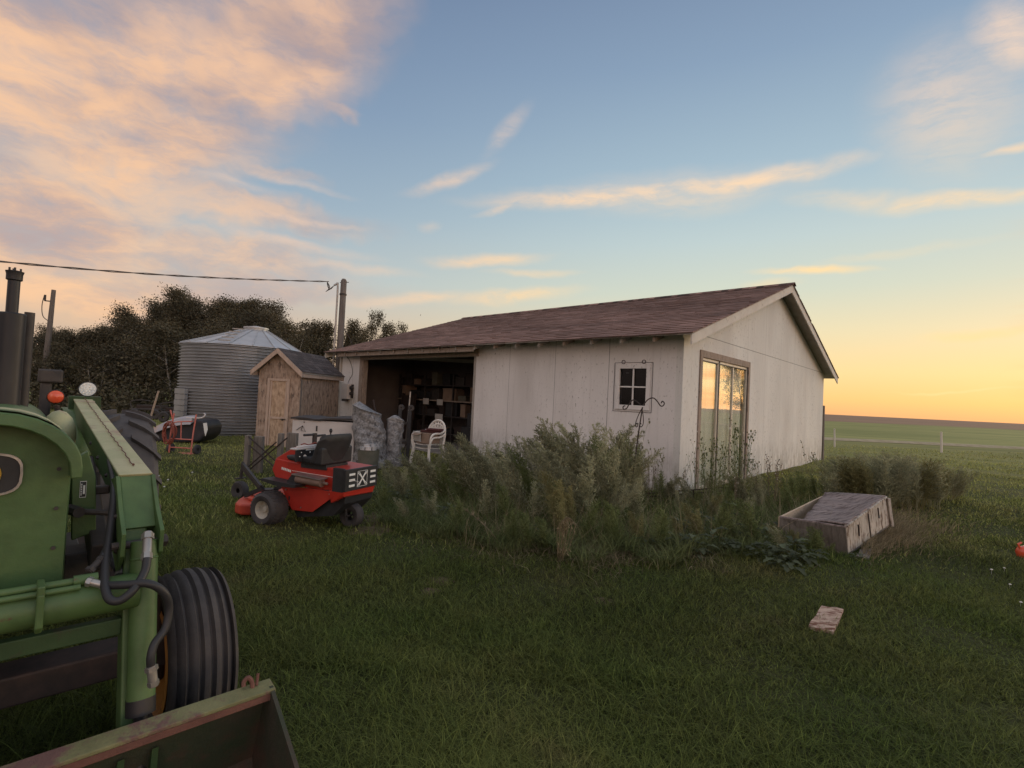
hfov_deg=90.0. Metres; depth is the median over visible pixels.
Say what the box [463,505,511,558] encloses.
fallen stalk
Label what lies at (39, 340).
bushy tree
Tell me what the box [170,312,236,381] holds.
bushy tree
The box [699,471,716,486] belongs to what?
feathery weed
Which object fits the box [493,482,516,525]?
feathery weed
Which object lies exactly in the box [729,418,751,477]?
seeding weed
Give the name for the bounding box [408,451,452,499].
feathery weed
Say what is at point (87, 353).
bushy tree
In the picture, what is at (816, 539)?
feathery weed
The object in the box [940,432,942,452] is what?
marker post
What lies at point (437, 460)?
feathery weed
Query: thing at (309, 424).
chest freezer
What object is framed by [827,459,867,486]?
feathery weed
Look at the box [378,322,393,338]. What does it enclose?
poplar tree
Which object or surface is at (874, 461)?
feathery weed
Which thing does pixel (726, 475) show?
seeding weed
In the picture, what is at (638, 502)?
feathery weed
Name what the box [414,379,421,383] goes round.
storage box
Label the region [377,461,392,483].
feathery weed
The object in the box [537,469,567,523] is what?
feathery weed
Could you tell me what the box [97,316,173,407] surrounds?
bushy tree
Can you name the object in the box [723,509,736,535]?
feathery weed
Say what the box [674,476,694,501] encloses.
feathery weed
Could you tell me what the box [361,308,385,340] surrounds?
poplar tree
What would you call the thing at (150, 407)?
old implement
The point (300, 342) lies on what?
poplar tree
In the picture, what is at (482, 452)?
feathery weed
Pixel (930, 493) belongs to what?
feathery weed
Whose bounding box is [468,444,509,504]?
feathery weed
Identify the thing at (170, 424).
hose coil
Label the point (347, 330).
poplar tree
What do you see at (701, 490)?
seeding weed
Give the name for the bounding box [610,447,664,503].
feathery weed
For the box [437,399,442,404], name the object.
paper sheet
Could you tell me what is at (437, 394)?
storage box
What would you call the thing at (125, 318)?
poplar tree
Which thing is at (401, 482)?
feathery weed
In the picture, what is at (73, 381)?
poplar tree
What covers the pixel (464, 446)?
feathery weed
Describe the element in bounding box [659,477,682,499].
feathery weed
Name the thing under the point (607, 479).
feathery weed
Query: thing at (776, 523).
broadleaf weed
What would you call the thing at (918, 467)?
feathery weed
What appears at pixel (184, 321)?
poplar tree
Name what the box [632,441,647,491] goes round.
feathery weed
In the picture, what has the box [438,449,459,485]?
feathery weed
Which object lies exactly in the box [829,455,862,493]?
feathery weed
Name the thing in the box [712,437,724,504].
seeding weed
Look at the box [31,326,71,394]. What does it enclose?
bushy tree
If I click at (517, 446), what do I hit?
feathery weed
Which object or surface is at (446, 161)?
sky
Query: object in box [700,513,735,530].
broadleaf weed
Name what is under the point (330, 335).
poplar tree
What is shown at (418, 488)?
feathery weed
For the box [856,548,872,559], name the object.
weed
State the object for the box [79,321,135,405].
bushy tree
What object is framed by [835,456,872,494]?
feathery weed
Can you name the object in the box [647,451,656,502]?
seeding weed
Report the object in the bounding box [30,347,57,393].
poplar tree
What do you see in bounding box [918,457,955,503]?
feathery weed
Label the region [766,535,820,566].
broadleaf weed
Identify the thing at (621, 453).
feathery weed
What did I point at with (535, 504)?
feathery weed
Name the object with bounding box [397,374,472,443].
shelving unit
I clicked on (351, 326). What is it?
poplar tree
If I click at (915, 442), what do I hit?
gravel road
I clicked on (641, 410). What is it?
garden hook
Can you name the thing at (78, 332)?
poplar tree
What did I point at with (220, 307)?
poplar tree
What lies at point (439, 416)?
paper sheet
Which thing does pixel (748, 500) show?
feathery weed
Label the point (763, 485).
feathery weed
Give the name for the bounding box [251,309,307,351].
poplar tree
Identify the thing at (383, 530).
bare soil patches
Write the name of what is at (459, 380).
storage box
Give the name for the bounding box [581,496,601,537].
feathery weed
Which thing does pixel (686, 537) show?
broadleaf weed
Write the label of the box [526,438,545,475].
feathery weed
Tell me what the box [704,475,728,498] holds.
feathery weed
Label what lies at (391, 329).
poplar tree
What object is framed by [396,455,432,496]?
feathery weed
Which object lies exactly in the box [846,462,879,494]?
feathery weed
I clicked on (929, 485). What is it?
feathery weed
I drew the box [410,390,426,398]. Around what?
storage box
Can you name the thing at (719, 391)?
patio door
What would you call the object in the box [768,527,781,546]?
feathery weed
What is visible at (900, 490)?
feathery weed
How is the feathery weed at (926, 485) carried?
on the ground at (923, 429)
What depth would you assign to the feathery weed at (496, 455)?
7.40 m
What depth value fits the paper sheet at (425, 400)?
15.47 m
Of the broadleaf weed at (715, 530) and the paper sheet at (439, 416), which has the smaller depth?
the broadleaf weed at (715, 530)
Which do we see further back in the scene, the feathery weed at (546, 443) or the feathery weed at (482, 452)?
the feathery weed at (482, 452)
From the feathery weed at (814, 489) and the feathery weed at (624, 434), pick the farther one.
the feathery weed at (814, 489)
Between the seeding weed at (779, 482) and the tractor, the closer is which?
the tractor
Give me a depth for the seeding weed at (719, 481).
6.78 m
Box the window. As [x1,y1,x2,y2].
[612,360,652,412]
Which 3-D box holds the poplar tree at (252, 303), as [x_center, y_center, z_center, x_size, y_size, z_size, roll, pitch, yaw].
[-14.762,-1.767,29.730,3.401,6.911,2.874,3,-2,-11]
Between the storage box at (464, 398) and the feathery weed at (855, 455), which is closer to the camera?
the feathery weed at (855, 455)
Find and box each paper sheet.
[423,398,428,403]
[435,414,442,421]
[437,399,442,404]
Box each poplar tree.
[30,335,43,394]
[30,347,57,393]
[33,322,55,368]
[58,353,82,406]
[76,325,93,365]
[90,343,122,399]
[97,302,158,390]
[99,314,145,395]
[101,353,131,403]
[105,309,142,372]
[106,328,137,372]
[129,301,169,365]
[135,284,199,397]
[135,317,186,390]
[138,298,161,393]
[154,282,202,375]
[156,299,202,378]
[178,294,234,337]
[181,293,242,334]
[186,294,203,308]
[222,309,263,330]
[227,297,269,326]
[231,296,260,324]
[232,294,290,326]
[238,297,299,338]
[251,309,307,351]
[272,317,316,352]
[273,330,315,354]
[292,319,322,351]
[301,318,333,359]
[312,323,344,360]
[334,323,356,365]
[336,317,363,345]
[349,324,371,341]
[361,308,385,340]
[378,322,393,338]
[384,320,408,335]
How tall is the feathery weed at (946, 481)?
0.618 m
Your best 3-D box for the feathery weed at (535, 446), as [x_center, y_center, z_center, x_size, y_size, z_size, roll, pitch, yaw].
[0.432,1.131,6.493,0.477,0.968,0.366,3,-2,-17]
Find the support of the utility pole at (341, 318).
on the ground at (923, 429)
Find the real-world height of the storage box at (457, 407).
0.402 m
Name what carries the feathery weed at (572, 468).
on the ground at (923, 429)
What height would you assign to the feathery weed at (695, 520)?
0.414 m
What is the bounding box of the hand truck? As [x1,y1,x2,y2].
[166,410,200,453]
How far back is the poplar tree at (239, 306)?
30.28 m
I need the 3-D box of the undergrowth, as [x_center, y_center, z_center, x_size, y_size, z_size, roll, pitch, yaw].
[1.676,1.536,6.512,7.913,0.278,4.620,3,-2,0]
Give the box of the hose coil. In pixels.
[162,421,176,444]
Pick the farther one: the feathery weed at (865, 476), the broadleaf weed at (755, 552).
the feathery weed at (865, 476)
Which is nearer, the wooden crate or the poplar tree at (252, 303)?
the wooden crate
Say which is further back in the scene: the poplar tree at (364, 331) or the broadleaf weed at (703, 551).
the poplar tree at (364, 331)
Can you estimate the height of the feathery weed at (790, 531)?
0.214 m
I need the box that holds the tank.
[153,413,221,442]
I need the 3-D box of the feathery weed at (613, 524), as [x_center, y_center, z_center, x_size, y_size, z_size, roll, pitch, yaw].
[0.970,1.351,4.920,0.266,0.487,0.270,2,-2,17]
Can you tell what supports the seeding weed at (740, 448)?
on the ground at (923, 429)
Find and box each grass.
[0,613,116,766]
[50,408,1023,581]
[390,480,1015,587]
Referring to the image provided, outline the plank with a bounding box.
[809,606,843,634]
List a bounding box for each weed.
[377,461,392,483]
[382,459,411,495]
[386,465,411,494]
[387,489,412,503]
[392,497,409,519]
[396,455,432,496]
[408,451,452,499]
[409,470,424,504]
[415,451,434,486]
[420,490,437,516]
[425,455,446,484]
[431,460,454,502]
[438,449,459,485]
[439,444,466,489]
[443,442,482,507]
[450,463,469,501]
[454,432,492,501]
[454,446,472,485]
[462,440,491,487]
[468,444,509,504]
[476,457,509,499]
[478,479,507,519]
[483,447,528,514]
[488,451,510,489]
[492,449,518,490]
[493,441,522,465]
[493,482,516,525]
[498,442,516,486]
[500,507,520,542]
[502,443,530,488]
[512,435,542,487]
[512,452,534,504]
[515,509,534,548]
[519,436,565,503]
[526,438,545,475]
[526,480,553,519]
[528,435,558,507]
[532,425,583,506]
[534,516,551,550]
[535,416,595,504]
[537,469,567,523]
[545,450,599,517]
[546,495,568,536]
[547,421,586,491]
[552,479,577,524]
[555,456,576,509]
[557,517,576,560]
[568,422,614,510]
[581,436,615,496]
[581,444,626,503]
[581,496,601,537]
[589,422,640,484]
[600,505,619,535]
[601,499,624,544]
[605,427,630,498]
[606,450,637,491]
[609,482,641,519]
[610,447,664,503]
[611,432,639,499]
[615,476,645,519]
[621,418,649,509]
[622,430,642,455]
[623,457,649,495]
[627,510,644,540]
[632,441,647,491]
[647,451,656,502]
[648,440,664,499]
[649,504,673,548]
[652,470,666,501]
[658,532,701,551]
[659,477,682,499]
[666,482,679,498]
[667,516,697,533]
[673,533,720,560]
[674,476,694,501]
[677,501,704,535]
[686,454,704,502]
[690,439,709,497]
[694,490,700,501]
[696,526,730,551]
[697,431,717,505]
[699,470,708,506]
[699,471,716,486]
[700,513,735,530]
[703,452,716,501]
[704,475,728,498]
[705,497,719,515]
[707,495,723,516]
[709,538,741,552]
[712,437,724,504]
[713,465,723,508]
[717,441,728,498]
[720,458,732,501]
[720,469,749,501]
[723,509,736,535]
[725,474,750,496]
[725,541,758,558]
[727,444,738,502]
[728,440,746,500]
[728,469,741,500]
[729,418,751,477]
[731,423,755,500]
[733,479,749,502]
[734,474,740,498]
[734,498,765,540]
[734,523,764,539]
[743,497,757,518]
[745,454,754,498]
[745,544,776,568]
[746,477,763,502]
[747,446,760,495]
[747,527,780,549]
[749,473,768,504]
[751,541,801,560]
[752,492,765,507]
[761,521,785,542]
[763,543,806,576]
[765,454,771,495]
[765,523,789,552]
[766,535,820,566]
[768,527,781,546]
[773,459,781,500]
[775,469,782,501]
[776,538,808,553]
[778,485,794,510]
[780,472,800,505]
[782,548,817,567]
[789,530,798,545]
[793,549,829,562]
[794,471,810,501]
[800,440,815,487]
[800,536,807,551]
[805,525,829,552]
[806,474,820,497]
[808,529,822,546]
[811,455,849,483]
[817,472,844,493]
[818,476,829,492]
[825,456,861,492]
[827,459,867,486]
[827,542,835,553]
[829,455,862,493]
[835,452,876,493]
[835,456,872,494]
[836,451,883,494]
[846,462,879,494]
[848,552,871,564]
[850,457,876,494]
[854,450,917,506]
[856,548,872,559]
[867,453,906,466]
[871,458,913,508]
[871,458,923,509]
[874,456,913,502]
[874,457,928,505]
[874,458,906,506]
[879,450,918,464]
[889,455,942,504]
[890,456,936,506]
[908,461,953,508]
[910,456,950,508]
[910,470,939,507]
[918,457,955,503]
[937,469,957,504]
[940,464,982,501]
[948,472,972,500]
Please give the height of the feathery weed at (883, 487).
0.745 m
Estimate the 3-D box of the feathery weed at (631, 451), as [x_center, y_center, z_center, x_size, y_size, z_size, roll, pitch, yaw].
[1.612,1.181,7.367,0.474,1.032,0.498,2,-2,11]
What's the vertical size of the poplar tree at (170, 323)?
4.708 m
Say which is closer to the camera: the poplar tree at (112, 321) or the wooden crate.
the wooden crate
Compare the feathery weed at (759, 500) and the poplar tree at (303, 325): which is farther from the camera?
the poplar tree at (303, 325)
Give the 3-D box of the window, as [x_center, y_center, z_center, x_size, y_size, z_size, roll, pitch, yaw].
[2.109,0.034,8.842,0.741,0.897,0.143,1,-2,42]
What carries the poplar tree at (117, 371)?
on the ground at (923, 429)
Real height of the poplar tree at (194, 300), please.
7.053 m
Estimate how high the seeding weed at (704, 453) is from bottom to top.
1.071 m
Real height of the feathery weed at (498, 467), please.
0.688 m
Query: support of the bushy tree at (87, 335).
on the ground at (923, 429)
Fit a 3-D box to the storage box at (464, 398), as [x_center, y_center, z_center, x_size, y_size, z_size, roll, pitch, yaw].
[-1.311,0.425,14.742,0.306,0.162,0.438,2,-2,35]
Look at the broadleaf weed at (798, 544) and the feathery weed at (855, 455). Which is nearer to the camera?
the broadleaf weed at (798, 544)
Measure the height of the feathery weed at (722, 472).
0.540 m
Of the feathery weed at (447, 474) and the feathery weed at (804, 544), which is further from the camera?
the feathery weed at (447, 474)
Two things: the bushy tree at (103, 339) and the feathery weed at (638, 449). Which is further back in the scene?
the bushy tree at (103, 339)
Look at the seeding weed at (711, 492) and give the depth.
6.93 m
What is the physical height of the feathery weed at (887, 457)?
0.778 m
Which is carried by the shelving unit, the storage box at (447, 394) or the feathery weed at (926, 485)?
the storage box at (447, 394)
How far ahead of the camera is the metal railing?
7.46 m
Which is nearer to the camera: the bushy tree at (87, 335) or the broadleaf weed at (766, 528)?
the broadleaf weed at (766, 528)
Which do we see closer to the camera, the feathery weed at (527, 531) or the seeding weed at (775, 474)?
the feathery weed at (527, 531)
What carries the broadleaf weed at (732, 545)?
on the ground at (923, 429)
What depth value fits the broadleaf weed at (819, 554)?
4.76 m
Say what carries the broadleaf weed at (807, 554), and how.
on the ground at (923, 429)
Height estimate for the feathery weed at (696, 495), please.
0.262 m
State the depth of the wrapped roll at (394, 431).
9.75 m
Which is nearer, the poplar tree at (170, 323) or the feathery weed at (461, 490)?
the feathery weed at (461, 490)
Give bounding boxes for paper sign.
[413,431,420,441]
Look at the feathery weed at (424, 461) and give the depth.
7.55 m
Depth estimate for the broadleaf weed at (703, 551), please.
4.82 m
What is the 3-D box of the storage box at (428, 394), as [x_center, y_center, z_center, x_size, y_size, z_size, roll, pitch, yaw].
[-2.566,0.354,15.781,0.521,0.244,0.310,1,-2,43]
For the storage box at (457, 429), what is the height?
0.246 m
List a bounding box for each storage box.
[402,385,416,394]
[406,374,421,383]
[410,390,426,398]
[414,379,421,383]
[415,402,431,413]
[420,391,431,399]
[427,408,438,414]
[431,388,442,399]
[432,372,445,384]
[439,402,445,415]
[443,374,459,384]
[443,388,464,400]
[445,402,467,416]
[454,425,466,433]
[455,377,465,385]
[458,396,469,401]
[460,404,471,417]
[465,373,472,385]
[470,388,472,401]
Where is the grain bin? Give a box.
[173,326,300,435]
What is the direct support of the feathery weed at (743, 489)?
on the ground at (923, 429)
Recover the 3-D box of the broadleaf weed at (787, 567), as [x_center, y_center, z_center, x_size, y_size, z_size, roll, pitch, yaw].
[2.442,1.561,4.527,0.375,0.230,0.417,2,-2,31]
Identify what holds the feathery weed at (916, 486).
on the ground at (923, 429)
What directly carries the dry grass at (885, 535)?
on the ground at (923, 429)
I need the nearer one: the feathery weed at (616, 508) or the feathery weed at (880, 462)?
the feathery weed at (616, 508)
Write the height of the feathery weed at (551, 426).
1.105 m
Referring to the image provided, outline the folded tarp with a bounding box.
[420,428,443,432]
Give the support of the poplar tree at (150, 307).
on the ground at (923, 429)
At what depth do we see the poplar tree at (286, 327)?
25.45 m
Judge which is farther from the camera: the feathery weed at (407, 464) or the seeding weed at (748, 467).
the seeding weed at (748, 467)
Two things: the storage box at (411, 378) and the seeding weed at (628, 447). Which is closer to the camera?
the seeding weed at (628, 447)
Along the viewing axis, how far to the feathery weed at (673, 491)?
7.29 m
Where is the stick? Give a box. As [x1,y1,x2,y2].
[150,391,159,415]
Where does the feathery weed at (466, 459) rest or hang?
on the ground at (923, 429)
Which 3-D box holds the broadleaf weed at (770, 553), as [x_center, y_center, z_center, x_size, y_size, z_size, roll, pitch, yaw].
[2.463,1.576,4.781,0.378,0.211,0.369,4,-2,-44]
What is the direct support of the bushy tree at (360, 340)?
on the ground at (923, 429)
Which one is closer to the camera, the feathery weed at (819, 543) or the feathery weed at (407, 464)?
the feathery weed at (819, 543)
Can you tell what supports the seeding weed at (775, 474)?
on the ground at (923, 429)
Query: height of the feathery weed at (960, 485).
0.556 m
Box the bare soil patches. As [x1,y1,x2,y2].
[343,512,613,605]
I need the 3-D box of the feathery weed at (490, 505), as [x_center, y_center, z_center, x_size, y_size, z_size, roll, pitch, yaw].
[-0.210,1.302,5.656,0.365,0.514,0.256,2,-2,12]
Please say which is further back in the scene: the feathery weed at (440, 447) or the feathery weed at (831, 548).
the feathery weed at (440, 447)
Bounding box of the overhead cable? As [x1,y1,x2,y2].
[0,260,328,281]
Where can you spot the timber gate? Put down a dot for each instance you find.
(291, 439)
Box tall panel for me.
[401,393,416,438]
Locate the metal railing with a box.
[646,487,721,501]
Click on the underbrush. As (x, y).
(122, 398)
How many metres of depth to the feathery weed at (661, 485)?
7.30 m
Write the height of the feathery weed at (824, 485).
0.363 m
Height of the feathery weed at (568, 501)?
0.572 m
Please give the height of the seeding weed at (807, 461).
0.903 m
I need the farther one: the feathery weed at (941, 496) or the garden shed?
the garden shed
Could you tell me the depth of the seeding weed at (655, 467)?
7.45 m
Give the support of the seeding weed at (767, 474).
on the ground at (923, 429)
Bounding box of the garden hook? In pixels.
[622,397,664,496]
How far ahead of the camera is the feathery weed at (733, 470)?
7.34 m
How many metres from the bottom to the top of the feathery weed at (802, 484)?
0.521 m
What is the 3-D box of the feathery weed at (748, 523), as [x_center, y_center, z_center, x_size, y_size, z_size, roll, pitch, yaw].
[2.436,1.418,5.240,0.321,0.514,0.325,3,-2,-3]
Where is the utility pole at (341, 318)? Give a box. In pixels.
[326,279,352,415]
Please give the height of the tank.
0.815 m
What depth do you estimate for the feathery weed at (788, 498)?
7.19 m
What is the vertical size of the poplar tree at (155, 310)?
7.091 m
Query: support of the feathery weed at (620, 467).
on the ground at (923, 429)
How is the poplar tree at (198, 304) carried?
on the ground at (923, 429)
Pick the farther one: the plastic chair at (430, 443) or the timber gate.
the plastic chair at (430, 443)
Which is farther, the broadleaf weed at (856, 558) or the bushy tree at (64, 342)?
the bushy tree at (64, 342)
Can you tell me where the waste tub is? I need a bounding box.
[357,444,379,468]
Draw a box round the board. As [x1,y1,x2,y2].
[821,406,824,459]
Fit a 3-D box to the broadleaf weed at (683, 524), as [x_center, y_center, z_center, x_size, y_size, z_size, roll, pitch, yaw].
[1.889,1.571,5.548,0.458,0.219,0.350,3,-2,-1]
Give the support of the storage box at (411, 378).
on the shelving unit
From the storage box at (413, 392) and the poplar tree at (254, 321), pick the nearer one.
the storage box at (413, 392)
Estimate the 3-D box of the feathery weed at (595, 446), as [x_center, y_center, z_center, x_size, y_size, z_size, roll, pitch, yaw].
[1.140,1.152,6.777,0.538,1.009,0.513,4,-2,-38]
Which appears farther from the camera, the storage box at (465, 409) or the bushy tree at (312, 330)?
the bushy tree at (312, 330)
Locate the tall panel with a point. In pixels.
(405, 401)
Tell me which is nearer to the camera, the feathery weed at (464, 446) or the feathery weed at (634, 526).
the feathery weed at (634, 526)
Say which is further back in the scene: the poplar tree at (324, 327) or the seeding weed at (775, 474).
the poplar tree at (324, 327)
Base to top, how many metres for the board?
1.711 m
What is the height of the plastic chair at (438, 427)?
0.876 m
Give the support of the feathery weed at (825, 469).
on the ground at (923, 429)
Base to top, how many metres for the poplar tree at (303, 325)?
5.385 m
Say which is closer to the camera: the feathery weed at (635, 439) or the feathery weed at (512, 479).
the feathery weed at (512, 479)
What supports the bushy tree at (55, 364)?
on the ground at (923, 429)
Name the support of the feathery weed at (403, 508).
on the ground at (923, 429)
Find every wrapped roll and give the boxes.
[351,401,386,467]
[386,415,404,466]
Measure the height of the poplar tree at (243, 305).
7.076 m
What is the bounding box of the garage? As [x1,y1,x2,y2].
[325,282,838,492]
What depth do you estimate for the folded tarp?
9.94 m
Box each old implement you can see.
[130,399,167,419]
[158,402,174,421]
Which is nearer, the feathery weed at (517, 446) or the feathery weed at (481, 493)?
the feathery weed at (481, 493)
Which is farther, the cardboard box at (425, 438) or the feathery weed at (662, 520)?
the cardboard box at (425, 438)
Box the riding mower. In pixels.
[231,429,377,527]
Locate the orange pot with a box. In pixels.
[1015,542,1023,556]
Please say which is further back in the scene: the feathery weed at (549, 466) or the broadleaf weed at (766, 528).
the feathery weed at (549, 466)
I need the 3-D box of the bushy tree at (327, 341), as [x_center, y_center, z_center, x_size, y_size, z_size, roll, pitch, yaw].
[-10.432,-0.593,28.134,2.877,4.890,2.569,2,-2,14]
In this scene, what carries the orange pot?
on the ground at (923, 429)
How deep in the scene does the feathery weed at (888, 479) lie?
7.55 m
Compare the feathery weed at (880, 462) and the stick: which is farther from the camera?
the stick
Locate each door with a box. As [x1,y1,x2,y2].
[264,378,289,446]
[695,350,750,491]
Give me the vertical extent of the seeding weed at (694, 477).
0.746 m
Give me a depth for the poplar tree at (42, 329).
32.19 m
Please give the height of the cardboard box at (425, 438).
0.205 m
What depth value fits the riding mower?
5.21 m
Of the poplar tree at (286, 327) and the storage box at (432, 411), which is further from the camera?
the poplar tree at (286, 327)
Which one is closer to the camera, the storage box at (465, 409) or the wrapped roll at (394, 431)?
the wrapped roll at (394, 431)
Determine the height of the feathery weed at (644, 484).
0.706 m
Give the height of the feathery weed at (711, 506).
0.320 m
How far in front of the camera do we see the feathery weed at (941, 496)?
7.92 m
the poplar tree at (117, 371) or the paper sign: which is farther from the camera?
the poplar tree at (117, 371)
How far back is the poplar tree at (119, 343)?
25.32 m
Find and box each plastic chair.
[409,419,445,462]
[410,423,445,463]
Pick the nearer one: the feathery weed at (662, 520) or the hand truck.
the feathery weed at (662, 520)
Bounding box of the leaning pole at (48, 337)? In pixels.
[37,290,55,406]
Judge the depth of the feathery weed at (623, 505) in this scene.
5.80 m
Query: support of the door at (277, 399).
in the garden shed
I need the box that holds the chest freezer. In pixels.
[291,415,355,461]
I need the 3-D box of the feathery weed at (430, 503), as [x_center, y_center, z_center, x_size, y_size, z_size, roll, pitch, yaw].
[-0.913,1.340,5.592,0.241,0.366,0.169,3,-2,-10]
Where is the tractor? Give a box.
[0,267,298,767]
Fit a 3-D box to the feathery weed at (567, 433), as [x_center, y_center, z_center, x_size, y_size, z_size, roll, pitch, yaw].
[0.719,1.032,6.608,0.875,1.203,0.488,2,-2,17]
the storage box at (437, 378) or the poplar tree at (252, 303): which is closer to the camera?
the storage box at (437, 378)
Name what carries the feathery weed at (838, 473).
on the ground at (923, 429)
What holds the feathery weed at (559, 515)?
on the ground at (923, 429)
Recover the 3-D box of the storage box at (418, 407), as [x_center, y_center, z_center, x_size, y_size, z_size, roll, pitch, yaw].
[-2.788,0.745,16.034,0.448,0.357,0.307,4,-2,-43]
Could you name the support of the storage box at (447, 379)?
on the shelving unit
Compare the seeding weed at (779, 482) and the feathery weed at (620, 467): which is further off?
the seeding weed at (779, 482)
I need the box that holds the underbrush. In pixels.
[29,314,420,417]
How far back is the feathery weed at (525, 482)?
6.59 m
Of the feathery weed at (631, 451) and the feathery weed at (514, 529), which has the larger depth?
the feathery weed at (631, 451)
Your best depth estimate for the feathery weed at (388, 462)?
6.96 m
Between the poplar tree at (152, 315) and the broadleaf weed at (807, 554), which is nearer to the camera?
the broadleaf weed at (807, 554)
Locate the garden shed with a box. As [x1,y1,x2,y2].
[250,348,344,446]
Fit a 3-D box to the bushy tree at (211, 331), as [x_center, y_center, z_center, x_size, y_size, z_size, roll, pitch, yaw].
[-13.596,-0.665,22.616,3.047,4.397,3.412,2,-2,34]
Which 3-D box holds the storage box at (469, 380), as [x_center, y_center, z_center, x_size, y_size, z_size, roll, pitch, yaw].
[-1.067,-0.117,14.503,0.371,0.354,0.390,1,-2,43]
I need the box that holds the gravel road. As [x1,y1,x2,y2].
[29,399,1023,448]
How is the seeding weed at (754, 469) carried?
on the ground at (923, 429)
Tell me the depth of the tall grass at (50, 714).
2.00 m
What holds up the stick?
on the ground at (923, 429)
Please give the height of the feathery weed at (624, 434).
1.159 m
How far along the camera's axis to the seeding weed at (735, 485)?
6.93 m
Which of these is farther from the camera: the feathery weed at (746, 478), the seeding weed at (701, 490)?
the feathery weed at (746, 478)
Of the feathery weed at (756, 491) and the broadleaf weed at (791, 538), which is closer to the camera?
the broadleaf weed at (791, 538)
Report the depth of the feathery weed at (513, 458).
7.33 m
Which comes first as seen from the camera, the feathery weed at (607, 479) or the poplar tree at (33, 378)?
the feathery weed at (607, 479)
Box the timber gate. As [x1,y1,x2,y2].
[243,433,298,472]
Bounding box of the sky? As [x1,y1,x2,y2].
[0,0,1023,423]
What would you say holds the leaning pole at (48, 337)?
on the ground at (923, 429)
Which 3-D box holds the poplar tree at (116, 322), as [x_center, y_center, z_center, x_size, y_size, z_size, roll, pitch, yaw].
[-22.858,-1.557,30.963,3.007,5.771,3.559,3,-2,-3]
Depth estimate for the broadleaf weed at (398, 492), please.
6.36 m
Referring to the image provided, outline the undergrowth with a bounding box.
[367,469,842,566]
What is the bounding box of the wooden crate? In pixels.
[778,492,893,554]
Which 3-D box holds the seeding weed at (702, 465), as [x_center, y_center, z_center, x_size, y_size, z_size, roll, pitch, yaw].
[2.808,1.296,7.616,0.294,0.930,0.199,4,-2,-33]
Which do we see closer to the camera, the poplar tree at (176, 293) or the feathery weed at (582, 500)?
the feathery weed at (582, 500)
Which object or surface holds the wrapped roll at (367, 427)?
on the ground at (923, 429)
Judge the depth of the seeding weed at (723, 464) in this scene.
7.72 m
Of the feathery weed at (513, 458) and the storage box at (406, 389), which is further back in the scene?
the storage box at (406, 389)
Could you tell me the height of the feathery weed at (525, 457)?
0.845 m
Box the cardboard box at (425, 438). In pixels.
[411,432,439,443]
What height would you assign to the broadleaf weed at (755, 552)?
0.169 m
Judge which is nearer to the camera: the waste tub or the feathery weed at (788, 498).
the feathery weed at (788, 498)
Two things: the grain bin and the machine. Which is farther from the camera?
the grain bin
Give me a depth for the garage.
10.73 m
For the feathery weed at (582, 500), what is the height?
0.838 m
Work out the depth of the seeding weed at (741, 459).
7.25 m
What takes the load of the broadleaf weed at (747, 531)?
on the ground at (923, 429)
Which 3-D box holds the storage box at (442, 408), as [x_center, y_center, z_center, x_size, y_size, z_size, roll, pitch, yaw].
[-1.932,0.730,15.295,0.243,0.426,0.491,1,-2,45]
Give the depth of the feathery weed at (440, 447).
7.77 m
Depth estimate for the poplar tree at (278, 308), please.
28.61 m
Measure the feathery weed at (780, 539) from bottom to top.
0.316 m
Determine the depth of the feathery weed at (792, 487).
7.59 m
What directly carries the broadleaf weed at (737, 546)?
on the ground at (923, 429)
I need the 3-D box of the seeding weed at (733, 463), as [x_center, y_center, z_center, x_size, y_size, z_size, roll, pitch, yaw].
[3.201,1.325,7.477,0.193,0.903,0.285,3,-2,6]
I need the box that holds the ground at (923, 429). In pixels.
[1,383,1023,767]
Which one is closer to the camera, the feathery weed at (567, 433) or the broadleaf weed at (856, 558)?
the broadleaf weed at (856, 558)
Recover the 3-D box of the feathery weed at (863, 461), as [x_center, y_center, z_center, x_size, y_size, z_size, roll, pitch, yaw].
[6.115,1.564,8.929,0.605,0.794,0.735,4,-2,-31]
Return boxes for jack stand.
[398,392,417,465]
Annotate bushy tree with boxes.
[30,327,62,399]
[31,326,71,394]
[34,352,77,403]
[36,326,96,400]
[37,325,110,393]
[53,341,124,402]
[71,322,124,399]
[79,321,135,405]
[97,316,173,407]
[106,316,201,406]
[163,320,228,376]
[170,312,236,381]
[302,318,336,355]
[310,330,336,362]
[343,328,367,346]
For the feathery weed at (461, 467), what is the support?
on the ground at (923, 429)
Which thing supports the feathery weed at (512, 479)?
on the ground at (923, 429)
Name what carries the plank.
on the ground at (923, 429)
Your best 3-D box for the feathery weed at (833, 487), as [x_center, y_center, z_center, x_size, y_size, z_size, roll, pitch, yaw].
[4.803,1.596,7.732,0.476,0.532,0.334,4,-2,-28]
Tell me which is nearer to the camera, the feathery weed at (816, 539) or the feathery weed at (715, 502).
the feathery weed at (816, 539)
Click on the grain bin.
(218, 381)
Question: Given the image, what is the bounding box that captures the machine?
[460,413,470,450]
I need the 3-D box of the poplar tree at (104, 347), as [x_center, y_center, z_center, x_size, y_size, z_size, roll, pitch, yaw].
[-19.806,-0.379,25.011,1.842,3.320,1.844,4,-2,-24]
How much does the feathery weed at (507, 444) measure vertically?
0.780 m
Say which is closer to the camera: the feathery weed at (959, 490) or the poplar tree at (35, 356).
the feathery weed at (959, 490)
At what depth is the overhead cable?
11.52 m

